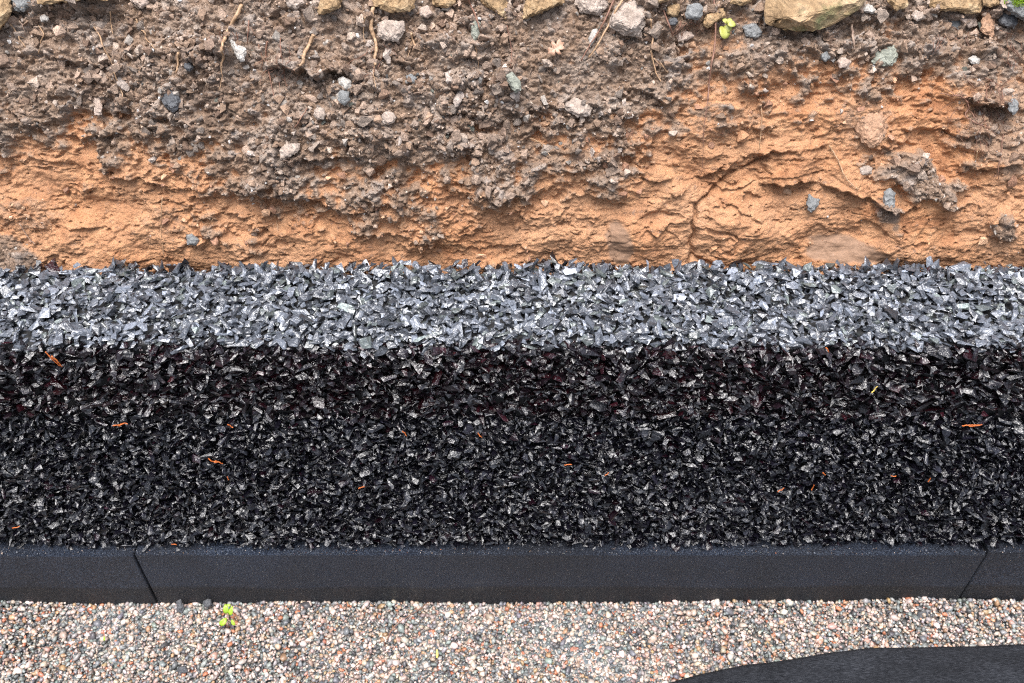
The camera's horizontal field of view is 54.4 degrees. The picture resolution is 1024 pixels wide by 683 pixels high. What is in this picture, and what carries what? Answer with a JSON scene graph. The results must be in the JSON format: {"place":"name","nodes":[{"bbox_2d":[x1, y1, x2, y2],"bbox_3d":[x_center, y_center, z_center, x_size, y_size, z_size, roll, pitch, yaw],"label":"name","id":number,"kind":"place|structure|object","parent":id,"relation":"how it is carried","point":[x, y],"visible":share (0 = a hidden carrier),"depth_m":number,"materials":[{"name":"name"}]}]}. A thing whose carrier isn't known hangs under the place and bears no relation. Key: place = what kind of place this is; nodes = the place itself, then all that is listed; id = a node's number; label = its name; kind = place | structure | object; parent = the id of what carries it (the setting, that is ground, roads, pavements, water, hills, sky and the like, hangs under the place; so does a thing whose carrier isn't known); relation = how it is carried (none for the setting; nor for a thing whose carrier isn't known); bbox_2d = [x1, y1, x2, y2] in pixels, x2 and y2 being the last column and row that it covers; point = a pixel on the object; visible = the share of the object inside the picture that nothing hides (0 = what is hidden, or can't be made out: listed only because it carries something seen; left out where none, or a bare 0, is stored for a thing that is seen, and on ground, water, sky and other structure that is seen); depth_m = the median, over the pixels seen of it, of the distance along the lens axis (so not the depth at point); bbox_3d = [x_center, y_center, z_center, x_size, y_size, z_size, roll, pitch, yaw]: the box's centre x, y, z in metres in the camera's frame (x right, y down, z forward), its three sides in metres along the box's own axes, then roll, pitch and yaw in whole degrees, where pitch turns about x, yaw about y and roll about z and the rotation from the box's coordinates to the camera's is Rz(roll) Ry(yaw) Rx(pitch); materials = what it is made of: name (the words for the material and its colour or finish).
{"place":"outdoors","nodes":[
{"label":"outdoors","id":0,"kind":"place"},
{"bbox_2d":[0,0,1023,274],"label":"terrain","id":1,"kind":"structure","parent":0,"point":[662,220],"depth_m":1.41,"materials":[{"name":"soil"}]},
{"bbox_2d":[0,0,11,29],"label":"stone","id":2,"kind":"object","parent":1,"relation":"on","point":[5,9],"visible":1,"depth_m":1.34,"materials":[{"name":"stone"}]},
{"bbox_2d":[9,23,25,46],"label":"root","id":3,"kind":"object","parent":1,"relation":"on","point":[18,36],"visible":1,"depth_m":1.37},
{"bbox_2d":[11,0,30,11],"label":"stone","id":4,"kind":"object","parent":1,"relation":"on","point":[19,4],"visible":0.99,"depth_m":1.35,"materials":[{"name":"grey stone"}]},
{"bbox_2d":[40,14,48,21],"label":"stone","id":5,"kind":"object","parent":1,"relation":"on","point":[43,17],"visible":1,"depth_m":1.36,"materials":[{"name":"stone"}]},
{"bbox_2d":[37,0,107,4],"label":"stone","id":6,"kind":"object","parent":1,"relation":"on","point":[44,2],"visible":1,"depth_m":1.34,"materials":[{"name":"stone"}]},
{"bbox_2d":[93,97,102,114],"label":"stone","id":7,"kind":"object","parent":1,"relation":"on","point":[98,106],"visible":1,"depth_m":1.39,"materials":[{"name":"stone"}]},
{"bbox_2d":[93,26,122,96],"bbox_3d":[-0.556,-0.383,1.374,0.009,0.080,0.073,-20,49,-18],"label":"root","id":8,"kind":"object","parent":1,"relation":"on","point":[107,55],"visible":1,"depth_m":1.37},
{"bbox_2d":[128,66,137,72],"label":"stone","id":9,"kind":"object","parent":1,"relation":"on","point":[133,70],"visible":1,"depth_m":1.37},
{"bbox_2d":[130,0,148,8],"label":"stone","id":10,"kind":"object","parent":1,"relation":"on","point":[141,4],"visible":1,"depth_m":1.36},
{"bbox_2d":[136,20,144,31],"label":"stone","id":11,"kind":"object","parent":1,"relation":"on","point":[140,26],"visible":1,"depth_m":1.37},
{"bbox_2d":[141,127,150,134],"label":"stone","id":12,"kind":"object","parent":1,"relation":"on","point":[145,130],"visible":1,"depth_m":1.40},
{"bbox_2d":[161,197,166,259],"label":"root","id":13,"kind":"object","parent":1,"relation":"hanging from","point":[161,221],"visible":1,"depth_m":1.46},
{"bbox_2d":[162,89,180,112],"bbox_3d":[-0.474,-0.336,1.380,0.024,0.031,0.037,-29,52,-26],"label":"stone","id":14,"kind":"object","parent":1,"relation":"on","point":[171,101],"visible":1,"depth_m":1.37,"materials":[{"name":"stone"}]},
{"bbox_2d":[176,52,178,71],"bbox_3d":[-0.459,-0.382,1.366,0.009,0.027,0.012,0,46,0],"label":"twig","id":15,"kind":"object","parent":1,"relation":"on","point":[177,57],"visible":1,"depth_m":1.37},
{"bbox_2d":[184,62,192,71],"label":"stone","id":16,"kind":"object","parent":1,"relation":"on","point":[188,67],"visible":1,"depth_m":1.36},
{"bbox_2d":[186,150,194,156],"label":"stone","id":17,"kind":"object","parent":1,"relation":"on","point":[190,153],"visible":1,"depth_m":1.41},
{"bbox_2d":[186,233,198,245],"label":"stone","id":18,"kind":"object","parent":1,"relation":"on","point":[191,238],"visible":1,"depth_m":1.46,"materials":[{"name":"grey stone"}]},
{"bbox_2d":[196,127,204,132],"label":"stone","id":19,"kind":"object","parent":1,"relation":"on","point":[200,129],"visible":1,"depth_m":1.39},
{"bbox_2d":[197,142,203,148],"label":"stone","id":20,"kind":"object","parent":1,"relation":"on","point":[200,145],"visible":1,"depth_m":1.41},
{"bbox_2d":[219,4,243,88],"bbox_3d":[-0.388,-0.404,1.364,0.019,0.092,0.080,14,47,13],"label":"root","id":21,"kind":"object","parent":1,"relation":"on","point":[235,17],"visible":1,"depth_m":1.35,"materials":[{"name":"wood"}]},
{"bbox_2d":[229,40,246,61],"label":"stone","id":22,"kind":"object","parent":1,"relation":"on","point":[240,52],"visible":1,"depth_m":1.36,"materials":[{"name":"stone"}]},
{"bbox_2d":[258,37,286,95],"bbox_3d":[-0.330,-0.376,1.368,0.036,0.071,0.047,0,46,0],"label":"root","id":23,"kind":"object","parent":1,"relation":"on","point":[268,68],"visible":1,"depth_m":1.37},
{"bbox_2d":[273,77,281,82],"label":"stone","id":24,"kind":"object","parent":1,"relation":"on","point":[276,79],"visible":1,"depth_m":1.38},
{"bbox_2d":[279,143,299,157],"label":"stone","id":25,"kind":"object","parent":1,"relation":"on","point":[289,150],"visible":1,"depth_m":1.39,"materials":[{"name":"stone"}]},
{"bbox_2d":[286,0,306,9],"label":"stone","id":26,"kind":"object","parent":1,"relation":"on","point":[294,4],"visible":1,"depth_m":1.34,"materials":[{"name":"stone"}]},
{"bbox_2d":[299,34,315,65],"bbox_3d":[-0.278,-0.395,1.347,0.010,0.031,0.041,20,49,18],"label":"root","id":27,"kind":"object","parent":1,"relation":"on","point":[306,49],"visible":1,"depth_m":1.35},
{"bbox_2d":[314,107,325,119],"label":"stone","id":28,"kind":"object","parent":1,"relation":"on","point":[319,113],"visible":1,"depth_m":1.37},
{"bbox_2d":[317,0,341,14],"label":"stone","id":29,"kind":"object","parent":1,"relation":"on","point":[326,6],"visible":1,"depth_m":1.33,"materials":[{"name":"stone"}]},
{"bbox_2d":[338,90,349,104],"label":"stone","id":30,"kind":"object","parent":1,"relation":"on","point":[344,98],"visible":1,"depth_m":1.36,"materials":[{"name":"grey stone"}]},
{"bbox_2d":[338,77,351,89],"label":"stone","id":31,"kind":"object","parent":1,"relation":"on","point":[344,83],"visible":1,"depth_m":1.36,"materials":[{"name":"stone"}]},
{"bbox_2d":[363,7,377,86],"bbox_3d":[-0.193,-0.399,1.348,0.021,0.081,0.074,0,46,0],"label":"root","id":32,"kind":"object","parent":1,"relation":"hanging from","point":[372,32],"visible":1,"depth_m":1.35,"materials":[{"name":"plant"}]},
{"bbox_2d":[381,111,395,124],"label":"stone","id":33,"kind":"object","parent":1,"relation":"on","point":[389,118],"visible":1,"depth_m":1.37,"materials":[{"name":"stone"}]},
{"bbox_2d":[377,19,405,41],"bbox_3d":[-0.164,-0.422,1.353,0.039,0.028,0.035,0,46,0],"label":"stone","id":34,"kind":"object","parent":1,"relation":"on","point":[391,30],"visible":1,"depth_m":1.34,"materials":[{"name":"stone"}]},
{"bbox_2d":[372,0,415,12],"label":"stone","id":35,"kind":"object","parent":1,"relation":"on","point":[393,6],"visible":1,"depth_m":1.34,"materials":[{"name":"stone"}]},
{"bbox_2d":[392,80,400,87],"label":"stone","id":36,"kind":"object","parent":1,"relation":"on","point":[396,83],"visible":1,"depth_m":1.36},
{"bbox_2d":[406,74,416,83],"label":"stone","id":37,"kind":"object","parent":1,"relation":"on","point":[413,77],"visible":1,"depth_m":1.36,"materials":[{"name":"grey stone"}]},
{"bbox_2d":[408,32,415,55],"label":"root","id":38,"kind":"object","parent":1,"relation":"on","point":[411,35],"visible":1,"depth_m":1.36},
{"bbox_2d":[419,5,431,17],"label":"stone","id":39,"kind":"object","parent":1,"relation":"on","point":[425,12],"visible":1,"depth_m":1.35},
{"bbox_2d":[432,0,455,8],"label":"stone","id":40,"kind":"object","parent":1,"relation":"on","point":[445,4],"visible":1,"depth_m":1.35,"materials":[{"name":"stone"}]},
{"bbox_2d":[450,104,456,113],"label":"stone","id":41,"kind":"object","parent":1,"relation":"on","point":[453,109],"visible":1,"depth_m":1.37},
{"bbox_2d":[468,0,480,31],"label":"stem","id":42,"kind":"object","parent":1,"relation":"on","point":[474,14],"visible":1,"depth_m":1.35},
{"bbox_2d":[471,20,480,40],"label":"stone","id":43,"kind":"object","parent":1,"relation":"on","point":[475,33],"visible":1,"depth_m":1.35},
{"bbox_2d":[473,87,483,94],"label":"stone","id":44,"kind":"object","parent":1,"relation":"on","point":[476,91],"visible":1,"depth_m":1.36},
{"bbox_2d":[480,0,507,19],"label":"stone","id":45,"kind":"object","parent":1,"relation":"on","point":[499,6],"visible":0.94,"depth_m":1.35,"materials":[{"name":"stone"}]},
{"bbox_2d":[492,58,500,67],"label":"stone","id":46,"kind":"object","parent":1,"relation":"on","point":[496,62],"visible":1,"depth_m":1.36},
{"bbox_2d":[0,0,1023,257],"bbox_3d":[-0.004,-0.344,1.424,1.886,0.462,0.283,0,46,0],"label":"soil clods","id":47,"kind":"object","parent":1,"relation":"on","point":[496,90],"visible":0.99,"depth_m":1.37,"materials":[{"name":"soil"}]},
{"bbox_2d":[506,72,520,93],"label":"stone","id":48,"kind":"object","parent":1,"relation":"on","point":[513,81],"visible":1,"depth_m":1.34,"materials":[{"name":"stone"}]},
{"bbox_2d":[513,118,521,125],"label":"stone","id":49,"kind":"object","parent":1,"relation":"on","point":[517,121],"visible":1,"depth_m":1.39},
{"bbox_2d":[538,66,546,72],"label":"stone","id":50,"kind":"object","parent":1,"relation":"on","point":[542,69],"visible":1,"depth_m":1.37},
{"bbox_2d":[522,0,564,18],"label":"stone","id":51,"kind":"object","parent":1,"relation":"on","point":[531,8],"visible":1,"depth_m":1.34,"materials":[{"name":"stone"}]},
{"bbox_2d":[548,39,564,55],"bbox_3d":[0.060,-0.400,1.355,0.026,0.017,0.018,0,46,0],"label":"oak leaf","id":52,"kind":"object","parent":1,"relation":"on","point":[558,46],"visible":1,"depth_m":1.35,"materials":[{"name":"plant"}]},
{"bbox_2d":[564,97,592,117],"bbox_3d":[0.093,-0.326,1.388,0.038,0.025,0.030,18,48,17],"label":"stone","id":53,"kind":"object","parent":1,"relation":"on","point":[575,107],"visible":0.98,"depth_m":1.38,"materials":[{"name":"stone"}]},
{"bbox_2d":[575,0,608,15],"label":"stone","id":54,"kind":"object","parent":1,"relation":"on","point":[596,7],"visible":1,"depth_m":1.35,"materials":[{"name":"stone"}]},
{"bbox_2d":[588,28,597,46],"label":"stone","id":55,"kind":"object","parent":1,"relation":"on","point":[593,34],"visible":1,"depth_m":1.37,"materials":[{"name":"stone"}]},
{"bbox_2d":[581,0,614,60],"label":"twig","id":56,"kind":"object","parent":1,"relation":"on","point":[608,12],"visible":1,"depth_m":1.36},
{"bbox_2d":[588,0,623,57],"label":"twig","id":57,"kind":"object","parent":1,"relation":"on","point":[615,11],"visible":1,"depth_m":1.35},
{"bbox_2d":[208,20,1022,160],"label":"hair roots","id":58,"kind":"object","parent":1,"relation":"on","point":[678,30],"visible":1,"depth_m":1.38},
{"bbox_2d":[615,88,622,97],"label":"stone","id":59,"kind":"object","parent":1,"relation":"on","point":[619,93],"visible":1,"depth_m":1.38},
{"bbox_2d":[609,0,645,36],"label":"stone","id":60,"kind":"object","parent":1,"relation":"on","point":[626,19],"visible":0.96,"depth_m":1.34,"materials":[{"name":"stone"}]},
{"bbox_2d":[649,18,666,81],"bbox_3d":[0.197,-0.396,1.356,0.014,0.078,0.040,-32,54,-27],"label":"root","id":61,"kind":"object","parent":1,"relation":"hanging from","point":[652,58],"visible":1,"depth_m":1.36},
{"bbox_2d":[661,3,672,35],"bbox_3d":[0.208,-0.437,1.339,0.012,0.051,0.027,-28,52,-24],"label":"stem","id":62,"kind":"object","parent":1,"relation":"on","point":[667,21],"visible":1,"depth_m":1.34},
{"bbox_2d":[666,4,679,16],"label":"stone","id":63,"kind":"object","parent":1,"relation":"on","point":[673,10],"visible":1,"depth_m":1.34,"materials":[{"name":"stone"}]},
{"bbox_2d":[668,17,677,25],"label":"stone","id":64,"kind":"object","parent":1,"relation":"on","point":[673,21],"visible":1,"depth_m":1.34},
{"bbox_2d":[676,31,693,41],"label":"stone","id":65,"kind":"object","parent":1,"relation":"on","point":[687,36],"visible":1,"depth_m":1.36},
{"bbox_2d":[685,3,702,19],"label":"stone","id":66,"kind":"object","parent":1,"relation":"on","point":[694,11],"visible":1,"depth_m":1.34,"materials":[{"name":"grey stone"}]},
{"bbox_2d":[701,0,715,173],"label":"root","id":67,"kind":"object","parent":1,"relation":"on","point":[709,78],"visible":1,"depth_m":1.36,"materials":[{"name":"plant"}]},
{"bbox_2d":[703,8,725,27],"bbox_3d":[0.275,-0.441,1.356,0.035,0.024,0.022,-24,50,-22],"label":"stone","id":68,"kind":"object","parent":1,"relation":"on","point":[710,19],"visible":1,"depth_m":1.35,"materials":[{"name":"stone"}]},
{"bbox_2d":[719,18,735,38],"bbox_3d":[0.292,-0.427,1.356,0.022,0.023,0.021,-12,47,-11],"label":"sprig","id":69,"kind":"object","parent":1,"relation":"on","point":[725,30],"visible":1,"depth_m":1.35,"materials":[{"name":"yellow plant"}]},
{"bbox_2d":[730,0,751,5],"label":"stone","id":70,"kind":"object","parent":1,"relation":"on","point":[740,2],"visible":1,"depth_m":1.34,"materials":[{"name":"stone"}]},
{"bbox_2d":[742,23,761,38],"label":"stone","id":71,"kind":"object","parent":1,"relation":"on","point":[752,30],"visible":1,"depth_m":1.36,"materials":[{"name":"grey stone"}]},
{"bbox_2d":[759,97,762,148],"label":"root","id":72,"kind":"object","parent":1,"relation":"attached to","point":[761,125],"visible":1,"depth_m":1.39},
{"bbox_2d":[806,194,819,212],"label":"stone","id":73,"kind":"object","parent":1,"relation":"on","point":[812,203],"visible":1,"depth_m":1.44,"materials":[{"name":"grey stone"}]},
{"bbox_2d":[764,0,865,31],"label":"stone","id":74,"kind":"object","parent":1,"relation":"on","point":[801,15],"visible":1,"depth_m":1.33,"materials":[{"name":"stone"}]},
{"bbox_2d":[820,51,830,61],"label":"stone","id":75,"kind":"object","parent":1,"relation":"on","point":[825,56],"visible":1,"depth_m":1.36,"materials":[{"name":"grey stone"}]},
{"bbox_2d":[837,57,850,67],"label":"stone","id":76,"kind":"object","parent":1,"relation":"on","point":[843,62],"visible":1,"depth_m":1.36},
{"bbox_2d":[829,145,858,189],"bbox_3d":[0.470,-0.247,1.414,0.007,0.047,0.061,-34,54,-28],"label":"root","id":77,"kind":"object","parent":1,"relation":"on","point":[841,167],"visible":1,"depth_m":1.42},
{"bbox_2d":[850,24,854,49],"bbox_3d":[0.469,-0.420,1.372,0.007,0.025,0.026,0,46,0],"label":"twig","id":78,"kind":"object","parent":1,"relation":"on","point":[852,31],"visible":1,"depth_m":1.37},
{"bbox_2d":[859,165,871,174],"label":"stone","id":79,"kind":"object","parent":1,"relation":"on","point":[865,170],"visible":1,"depth_m":1.42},
{"bbox_2d":[863,4,875,13],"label":"stone","id":80,"kind":"object","parent":1,"relation":"on","point":[869,8],"visible":1,"depth_m":1.36,"materials":[{"name":"stone"}]},
{"bbox_2d":[855,112,888,147],"bbox_3d":[0.508,-0.303,1.411,0.049,0.048,0.051,0,46,0],"label":"stone","id":81,"kind":"object","parent":1,"relation":"on","point":[870,128],"visible":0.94,"depth_m":1.40,"materials":[{"name":"stone"}]},
{"bbox_2d":[871,45,897,65],"bbox_3d":[0.517,-0.394,1.379,0.042,0.024,0.025,-15,47,-14],"label":"stone","id":82,"kind":"object","parent":1,"relation":"on","point":[888,56],"visible":1,"depth_m":1.38,"materials":[{"name":"stone"}]},
{"bbox_2d":[883,188,895,207],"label":"stone","id":83,"kind":"object","parent":1,"relation":"on","point":[889,197],"visible":1,"depth_m":1.42,"materials":[{"name":"grey stone"}]},
{"bbox_2d":[887,0,908,10],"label":"stone","id":84,"kind":"object","parent":1,"relation":"on","point":[896,5],"visible":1,"depth_m":1.35,"materials":[{"name":"stone"}]},
{"bbox_2d":[911,10,925,20],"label":"stone","id":85,"kind":"object","parent":1,"relation":"on","point":[916,15],"visible":1,"depth_m":1.36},
{"bbox_2d":[948,20,960,29],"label":"stone","id":86,"kind":"object","parent":1,"relation":"on","point":[956,24],"visible":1,"depth_m":1.39,"materials":[{"name":"grey stone"}]},
{"bbox_2d":[929,0,983,13],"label":"stone","id":87,"kind":"object","parent":1,"relation":"on","point":[968,6],"visible":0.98,"depth_m":1.36,"materials":[{"name":"stone"}]},
{"bbox_2d":[959,17,977,27],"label":"stone","id":88,"kind":"object","parent":1,"relation":"on","point":[972,23],"visible":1,"depth_m":1.38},
{"bbox_2d":[968,55,979,64],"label":"stone","id":89,"kind":"object","parent":1,"relation":"on","point":[973,59],"visible":1,"depth_m":1.38,"materials":[{"name":"stone"}]},
{"bbox_2d":[940,77,1010,152],"bbox_3d":[0.652,-0.314,1.390,0.104,0.097,0.054,0,46,0],"label":"root","id":90,"kind":"object","parent":1,"relation":"on","point":[957,95],"visible":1,"depth_m":1.39,"materials":[{"name":"plant"}]},
{"bbox_2d":[980,8,995,37],"bbox_3d":[0.657,-0.441,1.374,0.022,0.031,0.034,7,46,7],"label":"stone","id":91,"kind":"object","parent":1,"relation":"on","point":[987,24],"visible":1,"depth_m":1.37,"materials":[{"name":"stone"}]},
{"bbox_2d":[982,0,999,7],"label":"stone","id":92,"kind":"object","parent":1,"relation":"on","point":[989,3],"visible":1,"depth_m":1.35,"materials":[{"name":"stone"}]},
{"bbox_2d":[998,121,1003,178],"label":"root","id":93,"kind":"object","parent":1,"relation":"on","point":[1001,152],"visible":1,"depth_m":1.40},
{"bbox_2d":[998,11,1017,27],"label":"stone","id":94,"kind":"object","parent":1,"relation":"on","point":[1006,20],"visible":0.98,"depth_m":1.36,"materials":[{"name":"stone"}]},
{"bbox_2d":[1008,95,1018,114],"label":"stone","id":95,"kind":"object","parent":1,"relation":"on","point":[1013,109],"visible":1,"depth_m":1.37,"materials":[{"name":"grey stone"}]},
{"bbox_2d":[1004,0,1023,20],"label":"stone","id":96,"kind":"object","parent":1,"relation":"on","point":[1018,12],"visible":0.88,"depth_m":1.34,"materials":[{"name":"grey stone"}]},
{"bbox_2d":[1004,0,1023,7],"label":"moss tuft","id":97,"kind":"object","parent":96,"relation":"on","point":[1015,3],"visible":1,"depth_m":1.34,"materials":[{"name":"green plant"}]},
{"bbox_2d":[0,596,1023,682],"bbox_3d":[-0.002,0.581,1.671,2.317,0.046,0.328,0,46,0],"label":"gravel","id":98,"kind":"structure","parent":0,"point":[693,653],"depth_m":1.73,"materials":[{"name":"gravel"}]},
{"bbox_2d":[0,537,157,604],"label":"kerb stone","id":99,"kind":"object","parent":98,"relation":"on","point":[63,574],"visible":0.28,"depth_m":1.71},
{"bbox_2d":[176,599,183,612],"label":"stone","id":100,"kind":"object","parent":98,"relation":"on","point":[180,607],"visible":1,"depth_m":1.76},
{"bbox_2d":[177,666,187,673],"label":"stone","id":101,"kind":"object","parent":98,"relation":"on","point":[182,669],"visible":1,"depth_m":1.68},
{"bbox_2d":[203,599,211,608],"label":"stone","id":102,"kind":"object","parent":98,"relation":"on","point":[207,603],"visible":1,"depth_m":1.76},
{"bbox_2d":[219,604,234,625],"bbox_3d":[-0.494,0.480,1.734,0.028,0.039,0.030,0,46,0],"label":"seedling","id":103,"kind":"object","parent":98,"relation":"on","point":[223,621],"visible":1,"depth_m":1.73,"materials":[{"name":"green plant"}]},
{"bbox_2d":[387,602,428,639],"bbox_3d":[-0.184,0.486,1.745,0.010,0.006,0.099,34,55,29],"label":"twig","id":104,"kind":"object","parent":98,"relation":"on","point":[404,618],"visible":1,"depth_m":1.74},
{"bbox_2d":[0,250,1023,551],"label":"chipping wall","id":105,"kind":"structure","parent":98,"relation":"on","point":[698,402],"depth_m":1.45,"materials":[{"name":"gravel"}]},
{"bbox_2d":[45,352,62,366],"bbox_3d":[-0.617,0.025,1.341,0.015,0.030,0.003,0,46,0],"label":"shred","id":106,"kind":"object","parent":105,"relation":"attached to","point":[57,362],"visible":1,"depth_m":1.34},
{"bbox_2d":[135,537,984,603],"bbox_3d":[0.081,0.425,1.783,1.429,0.257,0.062,0,46,0],"label":"kerb stone","id":107,"kind":"object","parent":98,"relation":"on","point":[518,573],"visible":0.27,"depth_m":1.71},
{"bbox_2d":[1,546,1020,554],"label":"grit","id":108,"kind":"object","parent":107,"relation":"on","point":[481,548],"visible":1,"depth_m":1.67,"materials":[{"name":"gravel"}]},
{"bbox_2d":[670,644,1023,682],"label":"fabric sheet","id":109,"kind":"object","parent":98,"relation":"on","point":[984,664],"visible":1,"depth_m":1.65,"materials":[{"name":"fabric"}]},
{"bbox_2d":[917,611,927,618],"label":"stone","id":110,"kind":"object","parent":98,"relation":"on","point":[919,614],"visible":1,"depth_m":1.75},
{"bbox_2d":[958,537,1023,602],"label":"kerb stone","id":111,"kind":"object","parent":98,"relation":"on","point":[998,573],"visible":0.25,"depth_m":1.72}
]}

